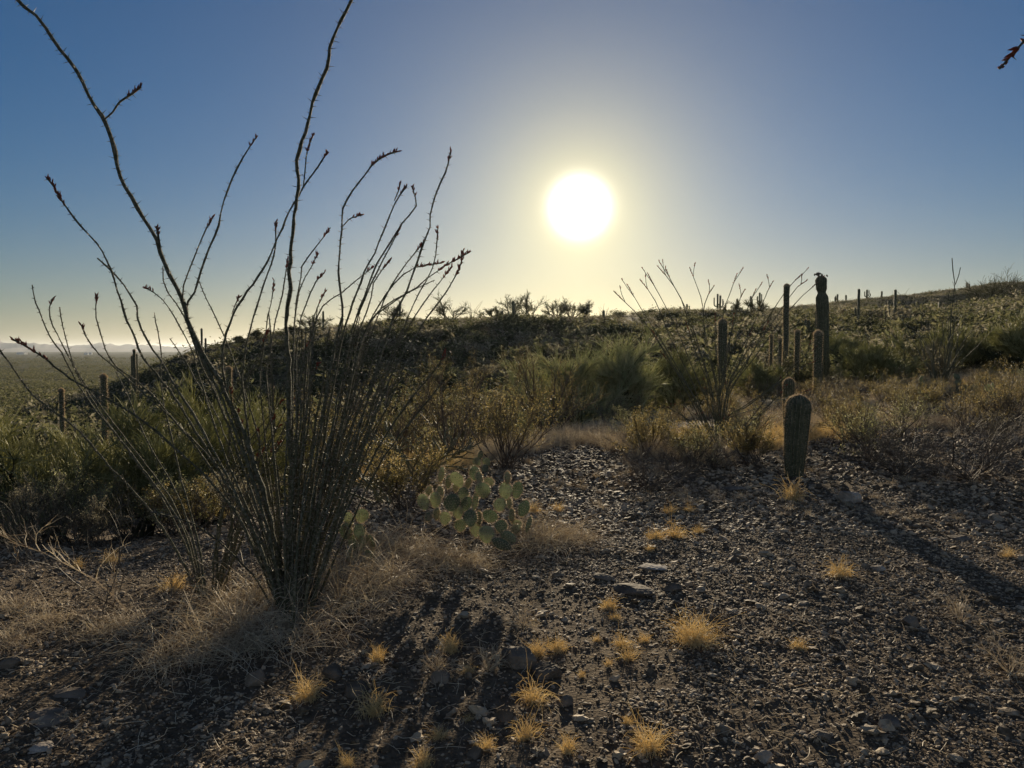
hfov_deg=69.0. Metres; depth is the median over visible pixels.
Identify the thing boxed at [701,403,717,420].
shrub
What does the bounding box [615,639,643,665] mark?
grass tuft
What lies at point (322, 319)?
saguaro
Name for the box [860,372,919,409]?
shrub
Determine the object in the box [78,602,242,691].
straw clump
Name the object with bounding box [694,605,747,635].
dwarf shrub
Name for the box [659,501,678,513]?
grass tuft
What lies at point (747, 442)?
creosote bush
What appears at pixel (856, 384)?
shrub
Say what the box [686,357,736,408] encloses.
desert shrub
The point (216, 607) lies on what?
straw clump
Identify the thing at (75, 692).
rock
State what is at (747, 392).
shrub
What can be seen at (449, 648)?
grass tuft
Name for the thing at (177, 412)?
palo verde
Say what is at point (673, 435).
creosote bush
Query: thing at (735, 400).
shrub
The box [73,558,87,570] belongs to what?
grass tuft
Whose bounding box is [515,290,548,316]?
crest tree
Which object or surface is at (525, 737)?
grass tuft
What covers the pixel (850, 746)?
ground
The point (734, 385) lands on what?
desert shrub
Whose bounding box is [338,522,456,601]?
straw clump
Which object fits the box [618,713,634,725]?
grass tuft
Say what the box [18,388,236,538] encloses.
palo verde
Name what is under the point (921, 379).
prickly pear
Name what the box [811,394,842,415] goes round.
shrub
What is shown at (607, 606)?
grass tuft
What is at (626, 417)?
shrub
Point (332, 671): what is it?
rock
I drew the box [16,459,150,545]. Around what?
shrub
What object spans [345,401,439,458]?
palo verde
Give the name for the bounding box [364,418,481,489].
cholla
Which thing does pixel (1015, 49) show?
ocotillo
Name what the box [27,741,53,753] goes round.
rock
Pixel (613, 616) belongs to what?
grass tuft
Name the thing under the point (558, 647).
grass tuft
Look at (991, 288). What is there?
crest tree
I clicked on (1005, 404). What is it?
shrub
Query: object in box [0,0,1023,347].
sky
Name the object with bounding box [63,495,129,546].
shrub
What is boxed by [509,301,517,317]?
saguaro
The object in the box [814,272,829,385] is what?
saguaro
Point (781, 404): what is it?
shrub
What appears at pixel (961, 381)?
shrub
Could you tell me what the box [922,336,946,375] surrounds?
desert shrub
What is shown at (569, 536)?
straw clump
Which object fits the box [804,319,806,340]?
saguaro
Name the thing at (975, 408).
shrub
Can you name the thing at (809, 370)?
desert shrub
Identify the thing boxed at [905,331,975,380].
desert shrub
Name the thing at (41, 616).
straw clump
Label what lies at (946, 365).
desert shrub
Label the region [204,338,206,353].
saguaro
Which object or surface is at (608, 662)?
grass tuft
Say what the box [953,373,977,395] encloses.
prickly pear
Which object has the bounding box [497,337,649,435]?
bush
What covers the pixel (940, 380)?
shrub
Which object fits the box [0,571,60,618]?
straw clump
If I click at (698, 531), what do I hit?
grass tuft
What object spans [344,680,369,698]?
rock
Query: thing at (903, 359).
desert shrub
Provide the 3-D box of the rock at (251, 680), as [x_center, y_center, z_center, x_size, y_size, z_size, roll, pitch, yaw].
[-1.170,1.353,3.380,0.074,0.112,0.078,-2,3,-42]
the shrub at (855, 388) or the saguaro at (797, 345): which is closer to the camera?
the shrub at (855, 388)
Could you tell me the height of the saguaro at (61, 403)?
3.402 m
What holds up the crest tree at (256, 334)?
on the ground at (850, 746)
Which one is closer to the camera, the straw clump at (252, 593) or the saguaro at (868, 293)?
the straw clump at (252, 593)
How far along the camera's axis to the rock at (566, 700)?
3.17 m
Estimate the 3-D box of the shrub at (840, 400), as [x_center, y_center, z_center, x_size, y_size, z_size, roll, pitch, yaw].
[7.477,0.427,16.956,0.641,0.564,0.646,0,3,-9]
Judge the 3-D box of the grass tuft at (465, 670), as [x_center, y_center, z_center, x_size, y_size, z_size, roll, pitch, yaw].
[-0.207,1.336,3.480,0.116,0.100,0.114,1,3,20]
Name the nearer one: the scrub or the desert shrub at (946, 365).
the desert shrub at (946, 365)
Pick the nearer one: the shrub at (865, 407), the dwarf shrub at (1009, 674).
the dwarf shrub at (1009, 674)
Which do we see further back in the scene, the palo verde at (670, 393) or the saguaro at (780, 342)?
the saguaro at (780, 342)
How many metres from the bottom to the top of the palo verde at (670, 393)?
2.790 m
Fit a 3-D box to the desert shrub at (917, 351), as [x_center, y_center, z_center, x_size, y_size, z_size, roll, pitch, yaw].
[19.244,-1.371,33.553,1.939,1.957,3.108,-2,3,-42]
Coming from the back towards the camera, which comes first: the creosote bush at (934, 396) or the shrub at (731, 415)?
the creosote bush at (934, 396)
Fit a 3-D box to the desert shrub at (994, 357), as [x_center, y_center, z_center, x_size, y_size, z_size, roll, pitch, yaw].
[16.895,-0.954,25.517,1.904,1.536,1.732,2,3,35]
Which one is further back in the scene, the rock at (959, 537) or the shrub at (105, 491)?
the shrub at (105, 491)
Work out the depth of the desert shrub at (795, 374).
29.88 m
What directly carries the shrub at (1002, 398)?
on the ground at (850, 746)
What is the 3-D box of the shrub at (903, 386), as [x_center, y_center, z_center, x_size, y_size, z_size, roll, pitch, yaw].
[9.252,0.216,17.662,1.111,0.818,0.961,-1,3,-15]
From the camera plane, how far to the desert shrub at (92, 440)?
16.93 m
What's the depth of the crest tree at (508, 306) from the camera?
106.93 m
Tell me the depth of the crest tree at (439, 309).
109.86 m
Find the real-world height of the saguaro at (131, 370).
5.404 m
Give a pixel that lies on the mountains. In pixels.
(17, 347)
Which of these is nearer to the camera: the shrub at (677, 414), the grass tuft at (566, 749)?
the grass tuft at (566, 749)
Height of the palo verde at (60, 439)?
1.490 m
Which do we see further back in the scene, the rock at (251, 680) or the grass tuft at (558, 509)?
the grass tuft at (558, 509)
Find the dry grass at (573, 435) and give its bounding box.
[349,365,1023,522]
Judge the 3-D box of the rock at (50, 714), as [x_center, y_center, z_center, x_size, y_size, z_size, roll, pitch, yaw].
[-1.889,1.359,3.045,0.137,0.034,0.181,-2,3,-41]
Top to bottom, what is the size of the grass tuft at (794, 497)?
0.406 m
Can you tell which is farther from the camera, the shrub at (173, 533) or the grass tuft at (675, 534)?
the shrub at (173, 533)
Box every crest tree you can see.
[231,335,243,341]
[249,329,263,339]
[278,325,301,333]
[297,313,334,330]
[380,304,409,321]
[426,292,476,319]
[475,306,507,318]
[496,295,525,316]
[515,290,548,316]
[540,300,568,318]
[557,297,589,317]
[575,300,594,317]
[717,300,742,310]
[742,297,769,311]
[955,262,1023,300]
[982,271,1023,298]
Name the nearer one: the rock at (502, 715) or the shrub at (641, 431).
the rock at (502, 715)
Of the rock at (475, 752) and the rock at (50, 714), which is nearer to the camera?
the rock at (475, 752)
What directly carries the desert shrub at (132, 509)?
on the ground at (850, 746)
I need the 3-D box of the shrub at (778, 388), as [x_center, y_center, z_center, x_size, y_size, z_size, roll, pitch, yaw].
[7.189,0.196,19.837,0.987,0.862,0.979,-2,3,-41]
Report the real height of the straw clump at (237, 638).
0.516 m
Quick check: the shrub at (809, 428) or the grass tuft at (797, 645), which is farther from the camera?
the shrub at (809, 428)
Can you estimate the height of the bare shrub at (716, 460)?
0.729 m
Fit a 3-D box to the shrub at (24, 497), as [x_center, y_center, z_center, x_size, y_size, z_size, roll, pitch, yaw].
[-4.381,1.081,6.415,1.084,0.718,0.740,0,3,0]
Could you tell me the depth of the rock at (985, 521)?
6.46 m
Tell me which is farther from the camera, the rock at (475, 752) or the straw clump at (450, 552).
the straw clump at (450, 552)
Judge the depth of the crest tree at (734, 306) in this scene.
110.09 m
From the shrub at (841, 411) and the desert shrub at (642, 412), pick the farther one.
the desert shrub at (642, 412)
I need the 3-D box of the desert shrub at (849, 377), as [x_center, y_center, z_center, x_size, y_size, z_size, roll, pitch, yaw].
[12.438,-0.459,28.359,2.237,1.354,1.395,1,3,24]
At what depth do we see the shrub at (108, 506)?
7.38 m
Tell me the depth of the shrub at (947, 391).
17.18 m
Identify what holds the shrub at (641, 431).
on the ground at (850, 746)
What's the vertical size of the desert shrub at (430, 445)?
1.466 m
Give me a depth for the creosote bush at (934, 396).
15.44 m
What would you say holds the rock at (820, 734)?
on the ground at (850, 746)
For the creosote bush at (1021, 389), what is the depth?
12.89 m
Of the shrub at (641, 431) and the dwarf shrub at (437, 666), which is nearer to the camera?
the dwarf shrub at (437, 666)
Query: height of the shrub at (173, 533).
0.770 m
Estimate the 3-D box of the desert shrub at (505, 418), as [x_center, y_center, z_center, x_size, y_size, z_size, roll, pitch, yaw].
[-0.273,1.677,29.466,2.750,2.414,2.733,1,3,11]
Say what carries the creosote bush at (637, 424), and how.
on the ground at (850, 746)
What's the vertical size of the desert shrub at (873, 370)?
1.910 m
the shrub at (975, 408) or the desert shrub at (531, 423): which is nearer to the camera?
the shrub at (975, 408)
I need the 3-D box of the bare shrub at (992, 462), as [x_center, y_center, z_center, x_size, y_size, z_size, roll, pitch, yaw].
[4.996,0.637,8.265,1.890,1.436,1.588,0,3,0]
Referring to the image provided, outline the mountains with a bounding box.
[0,341,194,351]
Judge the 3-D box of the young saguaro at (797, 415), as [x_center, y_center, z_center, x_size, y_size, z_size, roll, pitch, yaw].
[3.394,0.659,8.860,0.375,1.130,0.356,0,3,0]
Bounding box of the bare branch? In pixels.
[0,514,129,610]
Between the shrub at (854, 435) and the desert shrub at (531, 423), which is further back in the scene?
the desert shrub at (531, 423)
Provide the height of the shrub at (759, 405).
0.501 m
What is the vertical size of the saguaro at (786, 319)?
5.400 m
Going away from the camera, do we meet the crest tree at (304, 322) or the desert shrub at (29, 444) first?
the desert shrub at (29, 444)
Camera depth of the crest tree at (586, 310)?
106.31 m
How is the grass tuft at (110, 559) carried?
on the ground at (850, 746)
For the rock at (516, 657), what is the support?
on the ground at (850, 746)
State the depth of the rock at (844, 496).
7.39 m
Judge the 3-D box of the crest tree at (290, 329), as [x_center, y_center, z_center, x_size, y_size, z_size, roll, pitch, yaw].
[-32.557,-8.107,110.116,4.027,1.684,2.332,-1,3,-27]
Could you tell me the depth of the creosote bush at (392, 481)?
7.00 m
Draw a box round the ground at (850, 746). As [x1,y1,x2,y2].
[0,296,1023,767]
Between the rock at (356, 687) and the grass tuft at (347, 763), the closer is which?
the grass tuft at (347, 763)
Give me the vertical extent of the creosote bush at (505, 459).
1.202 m
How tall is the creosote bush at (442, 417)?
2.111 m
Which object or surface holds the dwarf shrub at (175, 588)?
on the ground at (850, 746)
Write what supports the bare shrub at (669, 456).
on the ground at (850, 746)
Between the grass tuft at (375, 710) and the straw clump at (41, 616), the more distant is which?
the straw clump at (41, 616)
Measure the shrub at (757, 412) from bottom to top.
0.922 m
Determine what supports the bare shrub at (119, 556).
on the ground at (850, 746)
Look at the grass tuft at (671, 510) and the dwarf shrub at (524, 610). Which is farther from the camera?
the grass tuft at (671, 510)
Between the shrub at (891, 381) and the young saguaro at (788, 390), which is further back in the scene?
the shrub at (891, 381)
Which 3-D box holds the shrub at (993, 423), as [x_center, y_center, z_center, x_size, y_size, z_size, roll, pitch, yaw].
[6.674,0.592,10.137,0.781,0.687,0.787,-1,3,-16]
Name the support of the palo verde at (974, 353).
on the ground at (850, 746)
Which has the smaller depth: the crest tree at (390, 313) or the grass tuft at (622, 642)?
the grass tuft at (622, 642)
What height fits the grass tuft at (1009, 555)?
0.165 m
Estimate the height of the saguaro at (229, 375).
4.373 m
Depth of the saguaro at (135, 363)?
43.96 m
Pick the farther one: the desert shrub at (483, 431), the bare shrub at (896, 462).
the desert shrub at (483, 431)
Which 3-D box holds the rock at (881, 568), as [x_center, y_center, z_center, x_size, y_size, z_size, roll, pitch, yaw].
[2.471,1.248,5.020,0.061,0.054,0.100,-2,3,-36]
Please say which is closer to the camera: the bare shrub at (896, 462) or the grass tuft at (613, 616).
the grass tuft at (613, 616)
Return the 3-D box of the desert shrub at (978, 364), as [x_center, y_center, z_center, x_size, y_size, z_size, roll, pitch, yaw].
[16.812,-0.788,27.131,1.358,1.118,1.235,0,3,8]
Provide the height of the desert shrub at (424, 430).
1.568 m
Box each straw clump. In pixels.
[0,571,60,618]
[0,598,61,655]
[1,579,107,640]
[43,604,148,653]
[66,596,163,641]
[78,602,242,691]
[81,572,326,695]
[92,554,332,671]
[134,554,307,638]
[142,578,353,685]
[164,538,334,627]
[210,569,384,660]
[245,539,381,598]
[258,538,407,633]
[316,517,425,585]
[316,540,431,615]
[334,498,447,560]
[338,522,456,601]
[369,502,467,565]
[394,522,504,581]
[415,524,522,580]
[473,486,627,568]
[492,490,570,546]
[505,495,621,555]
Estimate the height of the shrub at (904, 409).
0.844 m
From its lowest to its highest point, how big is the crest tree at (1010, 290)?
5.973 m
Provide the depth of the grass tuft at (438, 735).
2.92 m
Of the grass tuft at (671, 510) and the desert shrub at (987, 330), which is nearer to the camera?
the grass tuft at (671, 510)
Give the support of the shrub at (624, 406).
on the ground at (850, 746)
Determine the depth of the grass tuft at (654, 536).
5.78 m
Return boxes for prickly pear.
[339,506,376,564]
[416,465,533,551]
[469,450,490,471]
[917,375,933,393]
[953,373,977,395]
[984,382,996,410]
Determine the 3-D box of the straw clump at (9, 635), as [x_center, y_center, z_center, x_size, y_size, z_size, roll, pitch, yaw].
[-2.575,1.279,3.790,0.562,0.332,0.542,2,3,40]
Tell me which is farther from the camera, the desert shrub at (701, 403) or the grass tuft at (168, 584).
the desert shrub at (701, 403)
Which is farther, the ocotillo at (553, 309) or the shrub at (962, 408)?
the ocotillo at (553, 309)
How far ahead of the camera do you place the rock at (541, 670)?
3.45 m
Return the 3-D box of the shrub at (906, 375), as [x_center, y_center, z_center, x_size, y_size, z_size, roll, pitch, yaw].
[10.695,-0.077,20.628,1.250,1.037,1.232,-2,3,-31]
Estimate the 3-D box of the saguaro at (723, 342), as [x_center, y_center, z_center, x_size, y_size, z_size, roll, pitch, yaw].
[9.312,-1.132,32.977,0.536,3.626,0.527,0,3,0]
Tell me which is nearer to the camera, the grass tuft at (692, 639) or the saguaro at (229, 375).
the grass tuft at (692, 639)
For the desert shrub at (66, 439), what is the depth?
29.51 m
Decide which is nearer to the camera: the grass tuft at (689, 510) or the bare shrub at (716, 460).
the grass tuft at (689, 510)
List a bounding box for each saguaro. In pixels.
[57,388,65,456]
[99,373,108,454]
[130,355,133,420]
[132,349,138,442]
[200,328,202,347]
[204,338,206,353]
[224,366,232,410]
[322,311,323,328]
[399,301,402,323]
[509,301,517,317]
[714,294,723,308]
[717,318,727,384]
[719,295,722,309]
[757,292,761,303]
[768,334,773,373]
[777,337,782,367]
[781,376,796,431]
[782,283,789,361]
[782,393,813,477]
[793,329,800,384]
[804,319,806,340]
[807,320,809,339]
[811,329,823,392]
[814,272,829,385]
[854,289,859,325]
[864,290,870,298]
[894,289,896,311]
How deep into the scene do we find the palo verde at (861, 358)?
24.92 m
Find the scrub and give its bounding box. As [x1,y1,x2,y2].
[0,281,1023,451]
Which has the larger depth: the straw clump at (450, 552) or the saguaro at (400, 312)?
the saguaro at (400, 312)
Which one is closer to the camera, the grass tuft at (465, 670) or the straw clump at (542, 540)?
the grass tuft at (465, 670)
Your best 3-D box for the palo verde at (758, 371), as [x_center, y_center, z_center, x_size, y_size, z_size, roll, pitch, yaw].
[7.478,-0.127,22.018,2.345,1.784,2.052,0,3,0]
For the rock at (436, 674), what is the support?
on the ground at (850, 746)
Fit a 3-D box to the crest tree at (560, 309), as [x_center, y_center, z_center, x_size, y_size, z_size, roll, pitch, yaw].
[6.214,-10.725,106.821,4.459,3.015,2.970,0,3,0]
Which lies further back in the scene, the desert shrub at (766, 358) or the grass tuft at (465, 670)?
the desert shrub at (766, 358)
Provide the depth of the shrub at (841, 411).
12.59 m
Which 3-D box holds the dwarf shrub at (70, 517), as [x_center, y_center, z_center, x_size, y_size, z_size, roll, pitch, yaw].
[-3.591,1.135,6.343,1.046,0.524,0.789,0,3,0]
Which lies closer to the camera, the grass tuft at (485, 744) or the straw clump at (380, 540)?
the grass tuft at (485, 744)
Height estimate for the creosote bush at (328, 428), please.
1.732 m
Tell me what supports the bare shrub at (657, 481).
on the ground at (850, 746)
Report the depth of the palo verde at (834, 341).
41.61 m
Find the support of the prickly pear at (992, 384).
on the ground at (850, 746)
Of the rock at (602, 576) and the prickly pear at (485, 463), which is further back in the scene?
the prickly pear at (485, 463)
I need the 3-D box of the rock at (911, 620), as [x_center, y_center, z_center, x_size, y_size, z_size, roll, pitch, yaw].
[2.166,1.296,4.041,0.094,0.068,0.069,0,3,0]
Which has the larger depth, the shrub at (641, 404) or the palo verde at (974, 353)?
the palo verde at (974, 353)
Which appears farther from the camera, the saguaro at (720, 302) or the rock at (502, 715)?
the saguaro at (720, 302)
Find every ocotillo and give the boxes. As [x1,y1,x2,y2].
[0,285,328,595]
[9,0,470,642]
[540,298,559,316]
[613,259,824,447]
[891,258,992,388]
[997,35,1023,69]
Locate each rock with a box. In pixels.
[0,656,25,668]
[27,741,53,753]
[29,707,69,727]
[53,687,85,697]
[245,668,264,686]
[322,663,341,680]
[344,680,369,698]
[430,670,449,683]
[466,746,483,759]
[493,709,515,721]
[501,646,536,669]
[533,662,561,680]
[559,695,573,706]
[592,572,615,580]
[612,583,654,595]
[637,563,666,570]
[664,582,681,591]
[720,486,745,491]
[757,750,772,763]
[807,729,832,739]
[836,491,861,502]
[870,565,885,571]
[878,714,900,727]
[901,615,919,626]
[922,406,957,416]
[946,535,971,540]
[979,519,993,523]
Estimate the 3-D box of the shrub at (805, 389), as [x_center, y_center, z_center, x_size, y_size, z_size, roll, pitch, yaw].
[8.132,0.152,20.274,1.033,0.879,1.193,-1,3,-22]
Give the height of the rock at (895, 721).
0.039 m
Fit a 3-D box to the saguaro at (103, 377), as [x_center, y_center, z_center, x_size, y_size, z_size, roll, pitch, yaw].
[-13.165,1.584,24.094,0.338,3.906,0.327,0,3,0]
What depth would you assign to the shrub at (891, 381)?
19.21 m
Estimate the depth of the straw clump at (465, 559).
5.15 m
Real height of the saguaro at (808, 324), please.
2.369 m
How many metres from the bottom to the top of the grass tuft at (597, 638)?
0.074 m
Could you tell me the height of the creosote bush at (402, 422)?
2.360 m
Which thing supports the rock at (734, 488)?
on the ground at (850, 746)
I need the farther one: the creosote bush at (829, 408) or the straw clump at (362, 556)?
the creosote bush at (829, 408)
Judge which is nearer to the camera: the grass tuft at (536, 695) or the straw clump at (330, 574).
the grass tuft at (536, 695)
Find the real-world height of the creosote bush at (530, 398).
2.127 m
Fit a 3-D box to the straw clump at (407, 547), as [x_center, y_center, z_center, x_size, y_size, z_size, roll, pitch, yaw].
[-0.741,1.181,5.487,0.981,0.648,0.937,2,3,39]
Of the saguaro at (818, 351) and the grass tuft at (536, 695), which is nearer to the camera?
the grass tuft at (536, 695)
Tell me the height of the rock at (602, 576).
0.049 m
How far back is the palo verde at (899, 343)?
34.10 m
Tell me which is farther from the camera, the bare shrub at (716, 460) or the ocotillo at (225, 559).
the bare shrub at (716, 460)
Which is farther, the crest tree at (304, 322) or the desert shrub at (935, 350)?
the crest tree at (304, 322)
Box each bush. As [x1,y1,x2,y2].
[257,380,400,490]
[313,358,468,467]
[360,419,457,509]
[391,345,535,451]
[442,378,568,469]
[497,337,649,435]
[497,343,610,434]
[609,401,677,456]
[659,418,720,461]
[720,415,779,464]
[810,386,892,442]
[903,381,948,407]
[971,355,1023,423]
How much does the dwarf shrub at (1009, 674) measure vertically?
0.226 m
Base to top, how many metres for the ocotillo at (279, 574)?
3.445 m
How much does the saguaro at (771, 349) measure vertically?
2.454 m
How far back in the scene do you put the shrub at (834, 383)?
20.79 m
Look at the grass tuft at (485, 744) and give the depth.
2.83 m
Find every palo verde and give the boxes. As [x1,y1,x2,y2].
[0,393,152,543]
[0,423,118,543]
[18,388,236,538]
[120,365,321,527]
[150,386,342,510]
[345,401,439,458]
[586,319,676,416]
[643,343,729,417]
[726,351,799,401]
[828,338,931,386]
[829,329,885,361]
[885,321,961,370]
[941,322,1003,372]
[983,305,1023,366]
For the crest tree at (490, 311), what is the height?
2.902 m
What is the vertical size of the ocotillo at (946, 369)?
3.891 m
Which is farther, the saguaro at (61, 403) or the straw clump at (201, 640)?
the saguaro at (61, 403)
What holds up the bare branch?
on the ground at (850, 746)
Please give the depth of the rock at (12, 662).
3.49 m
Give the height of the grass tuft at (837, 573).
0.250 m
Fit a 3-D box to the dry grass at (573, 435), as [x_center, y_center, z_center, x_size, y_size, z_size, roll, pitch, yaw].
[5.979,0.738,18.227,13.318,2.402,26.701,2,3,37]
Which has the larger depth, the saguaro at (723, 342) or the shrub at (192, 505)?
the saguaro at (723, 342)
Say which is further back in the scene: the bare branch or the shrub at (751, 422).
the shrub at (751, 422)
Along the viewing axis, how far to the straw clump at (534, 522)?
6.10 m
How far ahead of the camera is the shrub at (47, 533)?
7.36 m
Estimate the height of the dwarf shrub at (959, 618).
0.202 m
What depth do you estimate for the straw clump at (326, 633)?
3.90 m
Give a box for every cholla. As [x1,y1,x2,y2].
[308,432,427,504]
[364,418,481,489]
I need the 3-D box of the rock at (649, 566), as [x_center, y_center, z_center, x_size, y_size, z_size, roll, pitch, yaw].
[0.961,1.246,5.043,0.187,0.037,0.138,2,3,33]
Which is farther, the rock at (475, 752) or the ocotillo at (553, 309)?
the ocotillo at (553, 309)
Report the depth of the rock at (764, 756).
2.73 m
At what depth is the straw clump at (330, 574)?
4.67 m
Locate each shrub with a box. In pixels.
[0,452,115,545]
[0,471,73,548]
[0,482,73,565]
[1,428,58,517]
[13,469,155,611]
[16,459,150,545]
[20,488,153,549]
[38,425,92,456]
[59,418,127,499]
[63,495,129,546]
[84,493,151,520]
[85,471,180,542]
[96,543,217,611]
[134,472,229,535]
[135,458,217,537]
[190,463,282,527]
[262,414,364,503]
[336,428,394,485]
[384,404,490,455]
[408,426,448,452]
[417,638,466,681]
[444,395,520,441]
[475,398,525,432]
[475,633,509,671]
[498,599,541,631]
[506,415,563,430]
[585,393,635,422]
[602,431,710,495]
[606,406,648,439]
[607,401,643,424]
[609,395,661,420]
[619,392,664,418]
[619,414,666,447]
[620,433,711,473]
[645,393,668,413]
[649,409,675,430]
[658,396,692,426]
[669,421,725,469]
[677,435,751,473]
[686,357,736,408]
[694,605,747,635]
[696,390,750,423]
[698,377,743,407]
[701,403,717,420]
[712,401,774,445]
[718,371,744,394]
[726,386,784,437]
[726,404,742,427]
[729,373,774,401]
[749,398,768,411]
[750,348,798,378]
[761,387,809,414]
[767,375,803,397]
[772,420,817,439]
[781,352,811,382]
[787,367,830,384]
[794,361,836,384]
[795,375,826,398]
[804,379,848,416]
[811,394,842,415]
[818,367,861,399]
[825,404,903,461]
[827,376,864,407]
[830,369,866,384]
[830,391,850,414]
[833,401,855,427]
[834,409,880,453]
[842,333,923,382]
[843,338,898,383]
[843,412,982,483]
[845,374,880,402]
[851,395,879,416]
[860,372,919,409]
[873,372,912,395]
[874,365,921,398]
[876,382,930,420]
[876,386,941,438]
[878,378,1023,486]
[880,381,922,401]
[884,386,932,408]
[894,348,953,380]
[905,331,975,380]
[908,337,927,367]
[915,375,946,398]
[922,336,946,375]
[922,376,1013,431]
[924,355,967,375]
[926,377,963,401]
[932,586,986,621]
[950,375,991,402]
[953,385,1010,421]
[956,356,989,373]
[963,359,1003,390]
[966,622,1023,677]
[968,385,1023,426]
[971,403,1023,452]
[974,319,997,362]
[975,345,1022,371]
[988,387,1023,416]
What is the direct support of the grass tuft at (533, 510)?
on the ground at (850, 746)
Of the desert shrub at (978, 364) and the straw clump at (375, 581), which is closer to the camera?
the straw clump at (375, 581)
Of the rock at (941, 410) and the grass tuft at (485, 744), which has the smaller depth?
the grass tuft at (485, 744)
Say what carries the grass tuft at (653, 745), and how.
on the ground at (850, 746)
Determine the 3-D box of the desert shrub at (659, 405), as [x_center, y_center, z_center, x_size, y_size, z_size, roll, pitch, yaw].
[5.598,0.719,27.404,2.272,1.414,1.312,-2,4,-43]
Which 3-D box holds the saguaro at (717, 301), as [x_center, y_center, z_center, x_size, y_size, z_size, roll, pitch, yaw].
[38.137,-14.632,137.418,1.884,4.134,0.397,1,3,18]
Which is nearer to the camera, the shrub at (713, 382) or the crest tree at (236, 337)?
the shrub at (713, 382)
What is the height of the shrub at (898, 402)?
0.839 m
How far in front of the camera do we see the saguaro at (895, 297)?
79.58 m
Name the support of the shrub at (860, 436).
on the ground at (850, 746)
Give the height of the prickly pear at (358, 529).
0.430 m
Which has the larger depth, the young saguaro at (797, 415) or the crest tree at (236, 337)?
the crest tree at (236, 337)
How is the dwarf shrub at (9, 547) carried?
on the ground at (850, 746)
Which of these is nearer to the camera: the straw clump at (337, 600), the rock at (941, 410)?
the straw clump at (337, 600)
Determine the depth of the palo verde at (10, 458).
7.51 m
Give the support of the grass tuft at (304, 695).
on the ground at (850, 746)
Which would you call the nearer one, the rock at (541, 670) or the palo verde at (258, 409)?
the rock at (541, 670)
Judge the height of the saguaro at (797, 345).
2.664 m
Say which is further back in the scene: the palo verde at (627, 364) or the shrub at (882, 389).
the palo verde at (627, 364)
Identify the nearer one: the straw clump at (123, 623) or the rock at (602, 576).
the straw clump at (123, 623)
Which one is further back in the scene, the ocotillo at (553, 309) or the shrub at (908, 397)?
the ocotillo at (553, 309)
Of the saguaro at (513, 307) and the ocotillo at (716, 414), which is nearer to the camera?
the ocotillo at (716, 414)
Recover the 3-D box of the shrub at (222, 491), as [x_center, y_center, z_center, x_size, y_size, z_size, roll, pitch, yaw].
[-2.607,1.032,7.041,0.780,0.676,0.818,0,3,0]
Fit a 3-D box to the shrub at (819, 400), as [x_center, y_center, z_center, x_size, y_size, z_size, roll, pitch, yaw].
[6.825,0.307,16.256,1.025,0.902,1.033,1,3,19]
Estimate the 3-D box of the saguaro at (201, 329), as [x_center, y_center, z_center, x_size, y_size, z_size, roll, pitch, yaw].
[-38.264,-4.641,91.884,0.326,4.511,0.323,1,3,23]
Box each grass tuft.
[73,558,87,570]
[94,548,122,563]
[155,567,192,591]
[275,662,334,708]
[331,741,359,767]
[350,675,402,720]
[363,639,390,663]
[409,739,439,767]
[424,723,453,743]
[436,628,466,656]
[454,661,476,677]
[463,711,474,721]
[475,730,500,754]
[502,705,551,746]
[511,654,562,709]
[525,636,557,657]
[528,497,540,512]
[542,627,572,655]
[552,500,564,511]
[553,730,579,756]
[589,633,602,642]
[598,590,623,610]
[603,657,613,666]
[608,612,625,620]
[609,621,637,649]
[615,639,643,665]
[617,702,679,766]
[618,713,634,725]
[633,629,651,645]
[644,523,672,539]
[650,600,746,657]
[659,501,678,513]
[665,503,693,538]
[683,502,695,511]
[690,524,708,533]
[762,474,814,504]
[786,635,808,650]
[818,555,863,579]
[994,542,1020,557]
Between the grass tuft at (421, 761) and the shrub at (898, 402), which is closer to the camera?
the grass tuft at (421, 761)
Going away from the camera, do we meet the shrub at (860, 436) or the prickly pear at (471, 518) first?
the prickly pear at (471, 518)
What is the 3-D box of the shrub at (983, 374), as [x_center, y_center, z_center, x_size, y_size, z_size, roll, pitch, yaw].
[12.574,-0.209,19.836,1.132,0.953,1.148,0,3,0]
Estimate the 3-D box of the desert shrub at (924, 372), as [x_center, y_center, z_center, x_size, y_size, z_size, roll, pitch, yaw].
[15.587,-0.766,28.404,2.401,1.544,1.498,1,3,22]
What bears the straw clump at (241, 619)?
on the ground at (850, 746)
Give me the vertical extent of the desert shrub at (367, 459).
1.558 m
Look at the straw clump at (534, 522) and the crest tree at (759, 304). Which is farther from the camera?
the crest tree at (759, 304)
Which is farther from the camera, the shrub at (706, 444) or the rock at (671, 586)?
the shrub at (706, 444)
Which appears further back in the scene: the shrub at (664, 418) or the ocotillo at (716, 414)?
the shrub at (664, 418)
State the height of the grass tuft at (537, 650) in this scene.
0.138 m
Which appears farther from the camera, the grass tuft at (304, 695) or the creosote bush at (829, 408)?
the creosote bush at (829, 408)

